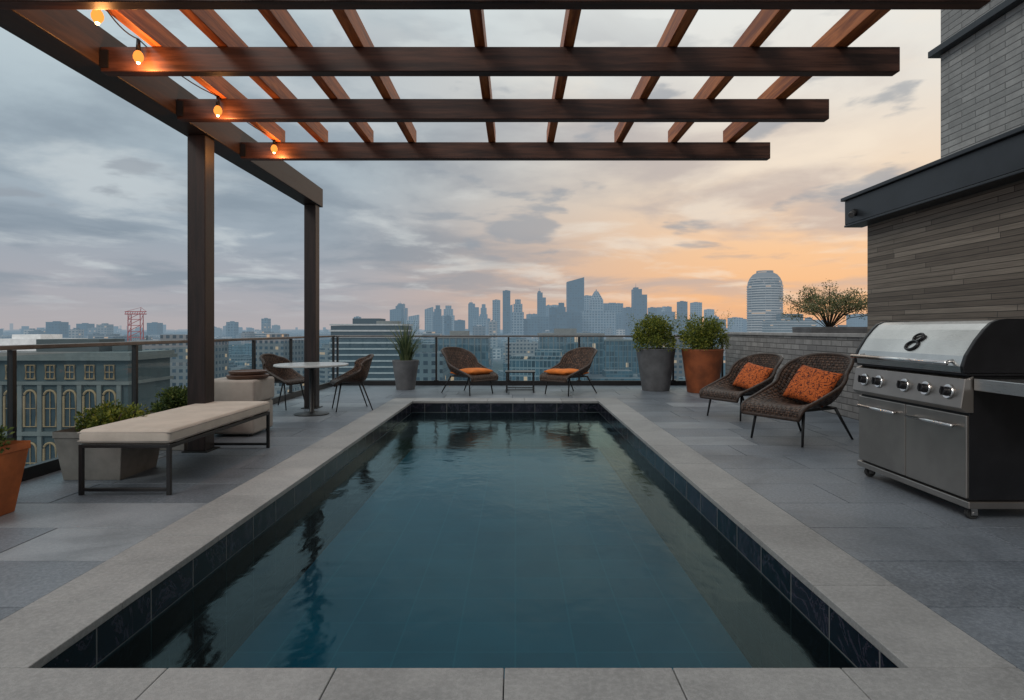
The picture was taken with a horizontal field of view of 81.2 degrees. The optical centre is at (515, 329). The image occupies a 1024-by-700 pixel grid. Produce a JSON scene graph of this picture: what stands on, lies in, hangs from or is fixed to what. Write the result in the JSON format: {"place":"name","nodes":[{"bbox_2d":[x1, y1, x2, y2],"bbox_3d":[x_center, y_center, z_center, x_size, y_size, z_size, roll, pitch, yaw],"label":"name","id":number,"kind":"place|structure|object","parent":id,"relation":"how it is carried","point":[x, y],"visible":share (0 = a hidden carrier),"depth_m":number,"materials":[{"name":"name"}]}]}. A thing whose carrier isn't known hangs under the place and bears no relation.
{"place":"outdoors","nodes":[
{"label":"outdoors","id":0,"kind":"place"},
{"bbox_2d":[0,334,87,351],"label":"white building","id":1,"kind":"structure","parent":0,"point":[23,339],"depth_m":166.00,"materials":[{"name":"paint"}]},
{"bbox_2d":[0,339,177,465],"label":"ornate building","id":2,"kind":"structure","parent":0,"point":[57,388],"depth_m":73.97,"materials":[{"name":"stone"}]},
{"bbox_2d":[3,390,6,426],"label":"window","id":3,"kind":"structure","parent":2,"relation":"in","point":[5,393],"depth_m":73.81,"materials":[{"name":"beige glass"}]},
{"bbox_2d":[24,365,35,379],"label":"window","id":4,"kind":"structure","parent":2,"relation":"in","point":[29,369],"depth_m":73.93,"materials":[{"name":"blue glass"}]},
{"bbox_2d":[23,389,36,426],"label":"window","id":5,"kind":"structure","parent":2,"relation":"in","point":[30,396],"depth_m":73.97,"materials":[{"name":"blue glass"}]},
{"bbox_2d":[25,442,36,465],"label":"window","id":6,"kind":"structure","parent":2,"relation":"in","point":[31,458],"depth_m":73.97,"materials":[{"name":"blue glass"}]},
{"bbox_2d":[44,365,55,379],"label":"window","id":7,"kind":"structure","parent":2,"relation":"in","point":[49,369],"depth_m":73.90,"materials":[{"name":"blue glass"}]},
{"bbox_2d":[43,389,56,426],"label":"window","id":8,"kind":"structure","parent":2,"relation":"in","point":[49,396],"depth_m":73.97,"materials":[{"name":"blue glass"}]},
{"bbox_2d":[43,442,56,460],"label":"window","id":9,"kind":"structure","parent":2,"relation":"in","point":[49,448],"depth_m":73.93,"materials":[{"name":"blue glass"}]},
{"bbox_2d":[64,365,74,379],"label":"window","id":10,"kind":"structure","parent":2,"relation":"in","point":[69,369],"depth_m":73.90,"materials":[{"name":"blue glass"}]},
{"bbox_2d":[62,389,76,426],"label":"window","id":11,"kind":"structure","parent":2,"relation":"in","point":[69,398],"depth_m":73.97,"materials":[{"name":"blue glass"}]},
{"bbox_2d":[82,389,95,424],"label":"window","id":12,"kind":"structure","parent":2,"relation":"in","point":[89,396],"depth_m":73.93,"materials":[{"name":"blue glass"}]},
{"bbox_2d":[84,365,94,379],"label":"window","id":13,"kind":"structure","parent":2,"relation":"in","point":[89,370],"depth_m":73.90,"materials":[{"name":"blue glass"}]},
{"bbox_2d":[102,389,115,405],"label":"window","id":14,"kind":"structure","parent":2,"relation":"in","point":[110,395],"depth_m":73.95,"materials":[{"name":"blue glass"}]},
{"bbox_2d":[104,365,114,379],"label":"window","id":15,"kind":"structure","parent":2,"relation":"in","point":[108,369],"depth_m":73.92,"materials":[{"name":"blue glass"}]},
{"bbox_2d":[94,334,128,338],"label":"city building","id":16,"kind":"structure","parent":0,"point":[112,336],"depth_m":861.45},
{"bbox_2d":[125,307,146,340],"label":"gantry crane","id":17,"kind":"object","parent":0,"point":[131,325],"visible":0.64,"depth_m":498.14,"materials":[{"name":"red paint"}]},
{"bbox_2d":[127,334,228,387],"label":"city building","id":18,"kind":"structure","parent":0,"point":[178,368],"depth_m":299.02,"materials":[{"name":"paint"}]},
{"bbox_2d":[229,341,240,354],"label":"city building","id":19,"kind":"structure","parent":0,"point":[234,343],"depth_m":1002.25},
{"bbox_2d":[229,355,251,361],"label":"city building","id":20,"kind":"structure","parent":0,"point":[233,358],"depth_m":618.47,"materials":[{"name":"glass"}]},
{"bbox_2d":[229,362,251,370],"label":"city building","id":21,"kind":"structure","parent":0,"point":[231,365],"depth_m":446.48,"materials":[{"name":"paint"}]},
{"bbox_2d":[231,343,251,356],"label":"city building","id":22,"kind":"structure","parent":0,"point":[246,349],"depth_m":804.17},
{"bbox_2d":[234,361,251,364],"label":"city building","id":23,"kind":"structure","parent":0,"point":[242,362],"depth_m":475.90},
{"bbox_2d":[241,332,254,344],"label":"city building","id":24,"kind":"structure","parent":0,"point":[247,334],"depth_m":926.11,"materials":[{"name":"paint"}]},
{"bbox_2d":[255,332,286,337],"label":"city building","id":25,"kind":"structure","parent":0,"point":[260,335],"depth_m":989.86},
{"bbox_2d":[256,334,303,389],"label":"city building","id":26,"kind":"structure","parent":0,"point":[278,347],"depth_m":343.05,"materials":[{"name":"paint"}]},
{"bbox_2d":[274,383,299,396],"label":"city building","id":27,"kind":"structure","parent":0,"point":[277,388],"depth_m":297.89,"materials":[{"name":"paint"}]},
{"bbox_2d":[320,344,330,383],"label":"city building","id":28,"kind":"structure","parent":0,"point":[325,352],"depth_m":433.23,"materials":[{"name":"paint"}]},
{"bbox_2d":[329,318,412,380],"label":"office building","id":29,"kind":"structure","parent":0,"point":[352,350],"depth_m":346.00,"materials":[{"name":"grey glass"}]},
{"bbox_2d":[372,319,433,389],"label":"potted grass","id":30,"kind":"object","parent":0,"point":[405,367],"depth_m":12.87,"materials":[{"name":"grey concrete"}]},
{"bbox_2d":[425,307,432,330],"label":"skyscraper","id":31,"kind":"structure","parent":0,"point":[428,319],"depth_m":2802.34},
{"bbox_2d":[423,331,441,343],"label":"city building","id":32,"kind":"structure","parent":0,"point":[426,340],"depth_m":867.08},
{"bbox_2d":[412,344,464,380],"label":"city building","id":33,"kind":"structure","parent":0,"point":[425,355],"depth_m":247.90,"materials":[{"name":"paint"}]},
{"bbox_2d":[444,315,451,334],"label":"skyscraper","id":34,"kind":"structure","parent":0,"point":[447,324],"depth_m":2226.61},
{"bbox_2d":[454,320,464,330],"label":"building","id":35,"kind":"structure","parent":0,"point":[459,325],"depth_m":2578.76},
{"bbox_2d":[0,10,940,329],"label":"sky","id":36,"kind":"structure","parent":0,"point":[93,185],"materials":[{"name":"grey"}]},
{"bbox_2d":[222,449,751,678],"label":"pool floor","id":37,"kind":"structure","parent":0,"point":[496,558],"depth_m":5.08,"materials":[{"name":"teal tile"}]},
{"bbox_2d":[41,403,897,685],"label":"pool wall","id":38,"kind":"structure","parent":37,"relation":"on","point":[214,605],"depth_m":4.41,"materials":[{"name":"tile"}]},
{"bbox_2d":[0,398,1023,699],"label":"pool coping","id":39,"kind":"object","parent":38,"relation":"on","point":[928,652],"visible":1,"depth_m":2.41,"materials":[{"name":"stone"}]},
{"bbox_2d":[492,358,502,380],"bbox_3d":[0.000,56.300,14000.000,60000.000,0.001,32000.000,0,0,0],"label":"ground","id":40,"kind":"structure","parent":0,"point":[497,364],"depth_m":941.31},
{"bbox_2d":[46,321,68,336],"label":"skyscraper","id":41,"kind":"structure","parent":40,"relation":"on","point":[57,327],"depth_m":2150.17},
{"bbox_2d":[76,323,94,335],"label":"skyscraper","id":42,"kind":"structure","parent":40,"relation":"on","point":[85,326],"depth_m":2573.93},
{"bbox_2d":[147,322,162,334],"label":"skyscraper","id":43,"kind":"structure","parent":40,"relation":"on","point":[154,327],"depth_m":2552.30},
{"bbox_2d":[226,321,238,337],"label":"skyscraper","id":44,"kind":"structure","parent":40,"relation":"on","point":[232,329],"depth_m":2214.66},
{"bbox_2d":[390,308,401,323],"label":"skyscraper","id":45,"kind":"structure","parent":40,"relation":"on","point":[396,314],"depth_m":3015.16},
{"bbox_2d":[396,304,404,323],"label":"skyscraper","id":46,"kind":"structure","parent":40,"relation":"on","point":[402,306],"depth_m":3029.47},
{"bbox_2d":[406,320,418,333],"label":"skyscraper","id":47,"kind":"structure","parent":40,"relation":"on","point":[415,324],"depth_m":2818.00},
{"bbox_2d":[0,320,847,358],"bbox_3d":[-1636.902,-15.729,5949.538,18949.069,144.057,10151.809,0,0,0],"label":"distant city","id":48,"kind":"object","parent":40,"relation":"on","point":[497,344],"visible":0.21,"depth_m":1782.95},
{"bbox_2d":[433,305,442,333],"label":"skyscraper","id":49,"kind":"structure","parent":40,"relation":"on","point":[437,322],"depth_m":2541.23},
{"bbox_2d":[442,305,454,332],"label":"skyscraper","id":50,"kind":"structure","parent":40,"relation":"on","point":[448,310],"depth_m":3139.91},
{"bbox_2d":[434,331,490,380],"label":"glass office","id":51,"kind":"structure","parent":40,"relation":"on","point":[478,348],"depth_m":288.00,"materials":[{"name":"glass"}]},
{"bbox_2d":[468,302,478,331],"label":"skyscraper","id":52,"kind":"structure","parent":40,"relation":"on","point":[473,311],"depth_m":3257.78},
{"bbox_2d":[473,318,486,334],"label":"skyscraper","id":53,"kind":"structure","parent":40,"relation":"on","point":[480,321],"depth_m":2686.99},
{"bbox_2d":[480,304,487,334],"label":"skyscraper","id":54,"kind":"structure","parent":40,"relation":"on","point":[483,314],"depth_m":3173.47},
{"bbox_2d":[492,299,499,334],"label":"skyscraper","id":55,"kind":"structure","parent":40,"relation":"on","point":[495,309],"depth_m":2729.26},
{"bbox_2d":[503,290,509,334],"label":"skyscraper","id":56,"kind":"structure","parent":40,"relation":"on","point":[506,311],"depth_m":2383.70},
{"bbox_2d":[512,299,523,334],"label":"skyscraper","id":57,"kind":"structure","parent":40,"relation":"on","point":[517,321],"depth_m":2215.80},
{"bbox_2d":[524,319,538,334],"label":"skyscraper","id":58,"kind":"structure","parent":40,"relation":"on","point":[531,326],"depth_m":2237.64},
{"bbox_2d":[530,316,548,332],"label":"skyscraper","id":59,"kind":"structure","parent":40,"relation":"on","point":[543,323],"depth_m":2342.39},
{"bbox_2d":[509,349,589,380],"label":"city building","id":60,"kind":"structure","parent":40,"relation":"on","point":[539,361],"depth_m":286.10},
{"bbox_2d":[549,307,556,332],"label":"skyscraper","id":61,"kind":"structure","parent":40,"relation":"on","point":[552,317],"depth_m":2146.38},
{"bbox_2d":[556,303,566,328],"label":"skyscraper","id":62,"kind":"structure","parent":40,"relation":"on","point":[561,319],"depth_m":2137.97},
{"bbox_2d":[537,329,604,373],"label":"glass office","id":63,"kind":"structure","parent":40,"relation":"on","point":[566,344],"depth_m":317.00,"materials":[{"name":"glass"}]},
{"bbox_2d":[566,312,581,332],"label":"skyscraper","id":64,"kind":"structure","parent":40,"relation":"on","point":[574,320],"depth_m":2224.81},
{"bbox_2d":[589,289,603,310],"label":"skyscraper","id":65,"kind":"structure","parent":40,"relation":"on","point":[596,301],"depth_m":2473.97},
{"bbox_2d":[580,310,615,334],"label":"skyscraper","id":66,"kind":"structure","parent":40,"relation":"on","point":[597,321],"depth_m":2287.77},
{"bbox_2d":[603,303,622,313],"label":"skyscraper","id":67,"kind":"structure","parent":40,"relation":"on","point":[617,307],"depth_m":2570.51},
{"bbox_2d":[604,337,642,373],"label":"glass office","id":68,"kind":"structure","parent":40,"relation":"on","point":[620,353],"depth_m":407.00,"materials":[{"name":"glass"}]},
{"bbox_2d":[622,307,630,337],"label":"skyscraper","id":69,"kind":"structure","parent":40,"relation":"on","point":[626,318],"depth_m":2382.04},
{"bbox_2d":[616,314,649,329],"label":"skyscraper","id":70,"kind":"structure","parent":40,"relation":"on","point":[618,321],"depth_m":2567.96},
{"bbox_2d":[631,287,646,334],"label":"skyscraper","id":71,"kind":"structure","parent":40,"relation":"on","point":[638,304],"depth_m":2333.13,"materials":[{"name":"glass"}]},
{"bbox_2d":[660,311,674,319],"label":"skyscraper","id":72,"kind":"structure","parent":40,"relation":"on","point":[671,314],"depth_m":2658.44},
{"bbox_2d":[677,301,687,334],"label":"skyscraper","id":73,"kind":"structure","parent":40,"relation":"on","point":[682,306],"depth_m":2146.40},
{"bbox_2d":[704,309,713,318],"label":"skyscraper","id":74,"kind":"structure","parent":40,"relation":"on","point":[709,312],"depth_m":3590.59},
{"bbox_2d":[746,270,783,331],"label":"round tower","id":75,"kind":"structure","parent":40,"relation":"on","point":[764,289],"depth_m":880.72,"materials":[{"name":"glass"}]},
{"bbox_2d":[762,314,816,332],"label":"hotel block","id":76,"kind":"structure","parent":40,"relation":"on","point":[779,324],"depth_m":845.00,"materials":[{"name":"white paint"}]},
{"bbox_2d":[503,362,509,380],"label":"city building","id":77,"kind":"structure","parent":0,"point":[505,366],"depth_m":470.54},
{"bbox_2d":[504,340,537,362],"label":"city building","id":78,"kind":"structure","parent":0,"point":[521,347],"depth_m":555.99,"materials":[{"name":"paint"}]},
{"bbox_2d":[537,289,545,316],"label":"skyscraper","id":79,"kind":"structure","parent":0,"point":[541,305],"depth_m":2721.32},
{"bbox_2d":[566,277,583,312],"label":"skyscraper","id":80,"kind":"structure","parent":0,"point":[575,295],"depth_m":2444.97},
{"bbox_2d":[584,295,590,310],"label":"skyscraper","id":81,"kind":"structure","parent":0,"point":[586,301],"depth_m":2722.57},
{"bbox_2d":[587,370,640,380],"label":"city building","id":82,"kind":"structure","parent":0,"point":[617,375],"depth_m":296.87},
{"bbox_2d":[647,334,684,380],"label":"city building","id":83,"kind":"structure","parent":0,"point":[678,367],"depth_m":386.53,"materials":[{"name":"paint"}]},
{"bbox_2d":[690,302,701,324],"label":"skyscraper","id":84,"kind":"structure","parent":0,"point":[696,307],"depth_m":2770.84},
{"bbox_2d":[727,317,742,331],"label":"skyscraper","id":85,"kind":"structure","parent":0,"point":[737,321],"depth_m":2602.65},
{"bbox_2d":[846,314,866,326],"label":"skyscraper","id":86,"kind":"structure","parent":0,"point":[856,321],"depth_m":2826.24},
{"bbox_3d":[3.805,28.805,3.065,16.390,54.990,22.130,0,0,0],"label":"apartment building","id":87,"kind":"object","parent":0,"visible":0},
{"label":"deck base","id":88,"kind":"structure","parent":87,"relation":"on","visible":0},
{"bbox_2d":[0,385,1023,671],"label":"deck","id":89,"kind":"structure","parent":88,"relation":"on","point":[952,563],"depth_m":4.49,"materials":[{"name":"stone"}]},
{"bbox_2d":[0,425,30,515],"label":"potted shrub","id":90,"kind":"object","parent":89,"relation":"on","point":[13,454],"visible":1,"depth_m":4.20,"materials":[{"name":"ceramic"}]},
{"bbox_2d":[52,399,159,479],"bbox_3d":[-3.621,0.968,5.450,0.678,0.663,0.700,0,0,0],"label":"potted shrub","id":91,"kind":"object","parent":89,"relation":"on","point":[111,463],"visible":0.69,"depth_m":5.16,"materials":[{"name":"concrete"}]},
{"bbox_2d":[142,385,186,449],"bbox_3d":[-3.772,0.955,6.740,0.608,0.689,0.760,0,0,0],"label":"potted shrub","id":92,"kind":"object","parent":89,"relation":"on","point":[172,397],"visible":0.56,"depth_m":6.53,"materials":[{"name":"green plant"}]},
{"bbox_2d":[0,335,334,481],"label":"glass railing","id":93,"kind":"object","parent":89,"relation":"on","point":[35,470],"visible":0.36,"depth_m":5.55,"materials":[{"name":"metal"}]},
{"bbox_2d":[77,401,269,494],"bbox_3d":[-3.070,1.042,5.640,0.734,0.515,1.920,0,0,0],"label":"daybed","id":94,"kind":"object","parent":89,"relation":"on","point":[166,429],"visible":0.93,"depth_m":4.90,"materials":[{"name":"beige fabric"}]},
{"bbox_2d":[214,376,273,436],"bbox_3d":[-3.470,0.955,7.530,0.630,0.690,0.630,0,0,0],"label":"ottoman","id":95,"kind":"object","parent":89,"relation":"on","point":[225,389],"visible":0.51,"depth_m":7.23,"materials":[{"name":"fabric"}]},
{"bbox_2d":[226,369,268,379],"bbox_3d":[-3.360,0.560,7.500,0.499,0.099,0.499,0,0,0],"label":"folded blanket","id":96,"kind":"object","parent":95,"relation":"on","point":[247,374],"visible":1,"depth_m":7.32,"materials":[{"name":"brown fabric"}]},
{"bbox_2d":[259,353,303,409],"bbox_3d":[-3.903,0.851,9.964,0.674,0.905,0.663,0,0,18],"label":"dining chair","id":97,"kind":"object","parent":89,"relation":"on","point":[288,376],"visible":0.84,"depth_m":10.09,"materials":[{"name":"brown wicker"}]},
{"bbox_2d":[273,362,348,416],"bbox_3d":[-3.140,0.912,9.200,1.100,0.775,1.100,0,0,0],"label":"round table","id":98,"kind":"object","parent":89,"relation":"on","point":[311,367],"visible":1,"depth_m":9.16,"materials":[{"name":"stone"}]},
{"bbox_2d":[330,354,373,411],"bbox_3d":[-2.659,0.851,9.768,0.674,0.905,0.663,0,0,-24],"label":"dining chair","id":99,"kind":"object","parent":89,"relation":"on","point":[358,372],"visible":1,"depth_m":9.64,"materials":[{"name":"brown wicker"}]},
{"bbox_2d":[441,347,497,395],"bbox_3d":[-0.994,0.832,12.264,1.124,0.948,0.844,0,0,44],"label":"lounge chair","id":100,"kind":"object","parent":89,"relation":"on","point":[457,358],"visible":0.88,"depth_m":12.48,"materials":[{"name":"brown wicker"}]},
{"bbox_2d":[450,368,492,374],"bbox_3d":[-0.894,0.855,12.167,0.720,0.153,0.620,-4,-3,44],"label":"seat cushion","id":101,"kind":"object","parent":100,"relation":"on","point":[474,371],"visible":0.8,"depth_m":11.94,"materials":[{"name":"orange fabric"}]},
{"bbox_2d":[0,0,990,452],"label":"pergola","id":102,"kind":"object","parent":89,"relation":"on","point":[66,32],"visible":0.98,"depth_m":5.31,"materials":[{"name":"brown wood"}]},
{"bbox_2d":[91,10,277,153],"bbox_3d":[-2.865,-2.153,4.784,0.206,0.242,4.569,0,0,0],"label":"string light","id":103,"kind":"object","parent":102,"relation":"hanging from","point":[97,16],"visible":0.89,"depth_m":4.63,"materials":[{"name":"glass"}]},
{"bbox_2d":[505,370,534,392],"bbox_3d":[0.100,1.083,12.550,0.620,0.435,0.500,0,0,0],"label":"side table","id":104,"kind":"object","parent":89,"relation":"on","point":[519,371],"visible":1,"depth_m":12.38,"materials":[{"name":"black metal"}]},
{"bbox_2d":[335,335,722,384],"bbox_3d":[0.350,0.715,13.970,9.120,1.170,0.090,0,0,0],"label":"glass railing","id":105,"kind":"object","parent":89,"relation":"on","point":[510,382],"visible":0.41,"depth_m":13.94,"materials":[{"name":"metal"}]},
{"bbox_2d":[539,347,597,395],"bbox_3d":[1.134,0.832,12.164,1.124,0.948,0.844,0,0,-44],"label":"lounge chair","id":106,"kind":"object","parent":89,"relation":"on","point":[580,359],"visible":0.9,"depth_m":12.39,"materials":[{"name":"brown wicker"}]},
{"bbox_2d":[544,368,588,374],"bbox_3d":[1.034,0.855,12.067,0.720,0.153,0.620,4,-3,-44],"label":"seat cushion","id":107,"kind":"object","parent":106,"relation":"on","point":[557,371],"visible":0.77,"depth_m":11.84,"materials":[{"name":"orange fabric"}]},
{"bbox_2d":[626,312,682,391],"bbox_3d":[3.007,0.447,12.817,1.144,1.706,1.164,0,0,31],"label":"potted shrub","id":108,"kind":"object","parent":89,"relation":"on","point":[655,365],"visible":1,"depth_m":12.57,"materials":[{"name":"concrete"}]},
{"bbox_2d":[673,312,733,392],"bbox_3d":[3.897,0.431,12.482,1.266,1.738,1.276,0,0,0],"label":"potted shrub","id":109,"kind":"object","parent":89,"relation":"on","point":[702,358],"visible":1,"depth_m":12.18,"materials":[{"name":"ceramic"}]},
{"bbox_2d":[699,353,783,420],"bbox_3d":[3.438,0.832,8.959,1.124,0.948,0.844,0,0,-28],"label":"lounge chair","id":110,"kind":"object","parent":89,"relation":"on","point":[723,388],"visible":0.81,"depth_m":9.02,"materials":[{"name":"brown wicker"}]},
{"bbox_2d":[732,362,773,388],"bbox_3d":[3.579,0.715,9.012,0.186,0.450,0.540,38,-7,-23],"label":"throw pillow","id":111,"kind":"object","parent":110,"relation":"on","point":[750,375],"visible":0.83,"depth_m":8.94,"materials":[{"name":"orange fabric"}]},
{"bbox_2d":[724,332,865,419],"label":"parapet wall","id":112,"kind":"structure","parent":89,"relation":"on","point":[787,347],"depth_m":10.25,"materials":[{"name":"grey brick"}]},
{"bbox_2d":[779,280,866,333],"bbox_3d":[6.283,0.143,11.847,1.959,2.314,1.313,0,0,0],"label":"potted shrub","id":113,"kind":"object","parent":112,"relation":"on","point":[811,303],"visible":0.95,"depth_m":11.69,"materials":[{"name":"green plant"}]},
{"bbox_2d":[740,352,853,446],"bbox_3d":[3.419,0.795,7.131,1.214,1.024,0.912,0,0,-30],"label":"lounge chair","id":114,"kind":"object","parent":89,"relation":"on","point":[769,401],"visible":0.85,"depth_m":7.15,"materials":[{"name":"brown wicker"}]},
{"bbox_2d":[782,364,842,407],"bbox_3d":[3.570,0.668,7.193,0.200,0.486,0.583,39,-8,-24],"label":"throw pillow","id":115,"kind":"object","parent":114,"relation":"on","point":[808,384],"visible":0.9,"depth_m":7.11,"materials":[{"name":"orange fabric"}]},
{"bbox_2d":[841,0,1023,332],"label":"terrace house","id":116,"kind":"structure","parent":89,"relation":"on","point":[945,236],"depth_m":6.73,"materials":[{"name":"wood"}]},
{"bbox_2d":[850,319,1023,518],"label":"gas grill","id":117,"kind":"object","parent":89,"relation":"on","point":[940,405],"visible":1,"depth_m":4.24,"materials":[{"name":"silver metal"}]},
{"bbox_2d":[857,395,905,475],"bbox_3d":[3.051,0.868,5.020,0.078,0.565,0.630,0,0,0],"label":"door","id":118,"kind":"structure","parent":117,"relation":"in","point":[882,423],"depth_m":4.98,"materials":[{"name":"silver metal"}]},
{"bbox_2d":[904,404,968,497],"bbox_3d":[3.051,0.868,4.380,0.078,0.565,0.630,0,0,0],"label":"door","id":119,"kind":"structure","parent":117,"relation":"in","point":[937,441],"depth_m":4.33,"materials":[{"name":"silver metal"}]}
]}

